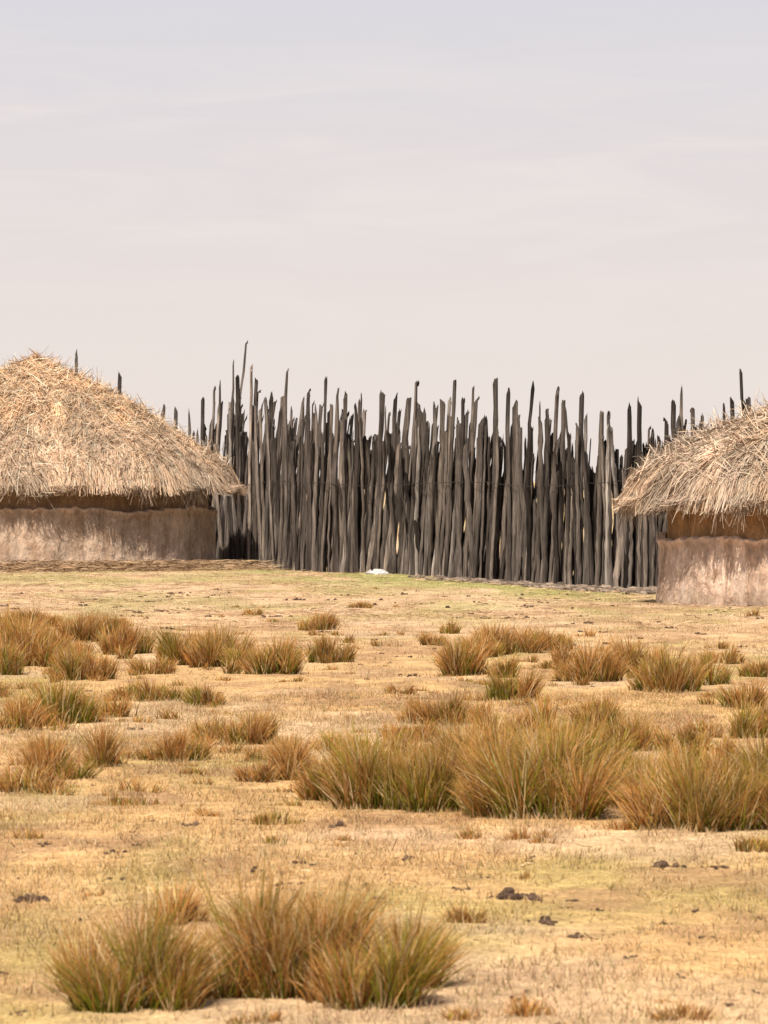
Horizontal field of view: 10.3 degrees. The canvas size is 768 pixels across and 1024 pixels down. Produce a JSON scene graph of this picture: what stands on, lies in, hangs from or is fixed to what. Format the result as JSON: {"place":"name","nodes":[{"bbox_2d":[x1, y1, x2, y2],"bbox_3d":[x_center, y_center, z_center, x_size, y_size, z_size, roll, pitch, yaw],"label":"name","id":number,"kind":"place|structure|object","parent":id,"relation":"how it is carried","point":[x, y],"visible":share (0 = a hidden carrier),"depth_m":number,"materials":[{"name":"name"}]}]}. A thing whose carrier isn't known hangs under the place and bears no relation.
{"place":"outdoors","nodes":[
{"label":"outdoors","id":0,"kind":"place"},
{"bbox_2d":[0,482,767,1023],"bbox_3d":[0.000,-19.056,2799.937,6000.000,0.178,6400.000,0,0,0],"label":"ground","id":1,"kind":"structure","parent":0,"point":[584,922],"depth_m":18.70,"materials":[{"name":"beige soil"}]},
{"bbox_2d":[0,348,248,567],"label":"thatched mud hut","id":2,"kind":"object","parent":1,"relation":"on","point":[90,469],"visible":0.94,"depth_m":77.42,"materials":[{"name":"plant"}]},
{"bbox_2d":[27,865,277,1013],"bbox_3d":[-0.857,1.290,13.077,0.685,0.458,1.021,0,1,-33],"label":"grass tussock","id":3,"kind":"object","parent":1,"relation":"on","point":[156,970],"depth_m":12.87,"materials":[{"name":"plant"}]},
{"bbox_2d":[0,559,326,571],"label":"straw pile","id":4,"kind":"object","parent":1,"relation":"on","point":[132,565],"visible":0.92,"depth_m":76.28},
{"bbox_2d":[141,866,213,925],"bbox_3d":[-0.744,1.388,15.433,0.280,0.226,0.306,0,0,0],"label":"grass tussock","id":5,"kind":"object","parent":1,"relation":"on","point":[186,907],"depth_m":15.43,"materials":[{"name":"beige plant"}]},
{"bbox_2d":[183,840,450,1003],"bbox_3d":[-0.314,1.259,13.300,0.780,0.506,0.825,0,1,-44],"label":"grass tussock","id":6,"kind":"object","parent":1,"relation":"on","point":[257,974],"depth_m":13.15,"materials":[{"name":"brown plant"}]},
{"bbox_2d":[251,698,442,810],"bbox_3d":[-0.315,1.172,21.790,0.837,0.587,2.600,0,0,-17],"label":"grass tussock","id":7,"kind":"object","parent":1,"relation":"on","point":[347,780],"depth_m":20.88,"materials":[{"name":"brown plant"}]},
{"bbox_2d":[365,569,388,574],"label":"white stone","id":8,"kind":"object","parent":1,"relation":"on","point":[378,571],"visible":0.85,"depth_m":72.18,"materials":[{"name":"white stone"}]},
{"bbox_2d":[269,881,491,1010],"bbox_3d":[-0.031,1.321,13.139,0.765,0.389,0.956,0,0,0],"label":"grass tussock","id":9,"kind":"object","parent":1,"relation":"on","point":[410,968],"depth_m":12.92,"materials":[{"name":"plant"}]},
{"bbox_2d":[0,588,765,1015],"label":"dung pats","id":10,"kind":"object","parent":1,"relation":"on","point":[508,892],"visible":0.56,"depth_m":17.57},
{"bbox_2d":[0,586,767,1023],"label":"dry grass tufts","id":11,"kind":"object","parent":1,"relation":"on","point":[26,638],"visible":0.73,"depth_m":30.43,"materials":[{"name":"beige plant"}]},
{"bbox_2d":[75,341,750,587],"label":"stake fence","id":12,"kind":"object","parent":1,"relation":"on","point":[306,517],"visible":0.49,"depth_m":71.14,"materials":[{"name":"grey wood"}]},
{"bbox_2d":[350,690,534,812],"bbox_3d":[0.317,1.165,20.930,0.936,0.610,1.051,0,1,33],"label":"grass tussock","id":13,"kind":"object","parent":1,"relation":"on","point":[424,788],"depth_m":20.67,"materials":[{"name":"plant"}]},
{"bbox_2d":[407,574,656,593],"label":"earth clods","id":14,"kind":"object","parent":1,"relation":"on","point":[609,588],"visible":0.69,"depth_m":65.86,"materials":[{"name":"soil"}]},
{"bbox_2d":[420,695,656,819],"bbox_3d":[0.799,1.159,20.859,1.282,0.614,2.229,0,0,0],"label":"grass tussock","id":15,"kind":"object","parent":1,"relation":"on","point":[567,772],"depth_m":20.17,"materials":[{"name":"brown plant"}]},
{"bbox_2d":[594,714,767,832],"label":"grass tussock","id":16,"kind":"object","parent":1,"relation":"on","point":[728,799],"depth_m":19.38,"materials":[{"name":"brown plant"}]},
{"bbox_2d":[611,386,767,605],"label":"thatched mud hut","id":17,"kind":"object","parent":1,"relation":"on","point":[706,487],"visible":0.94,"depth_m":55.39,"materials":[{"name":"plant"}]},
{"bbox_2d":[0,0,767,481],"label":"sky","id":18,"kind":"structure","parent":0,"point":[371,197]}
]}

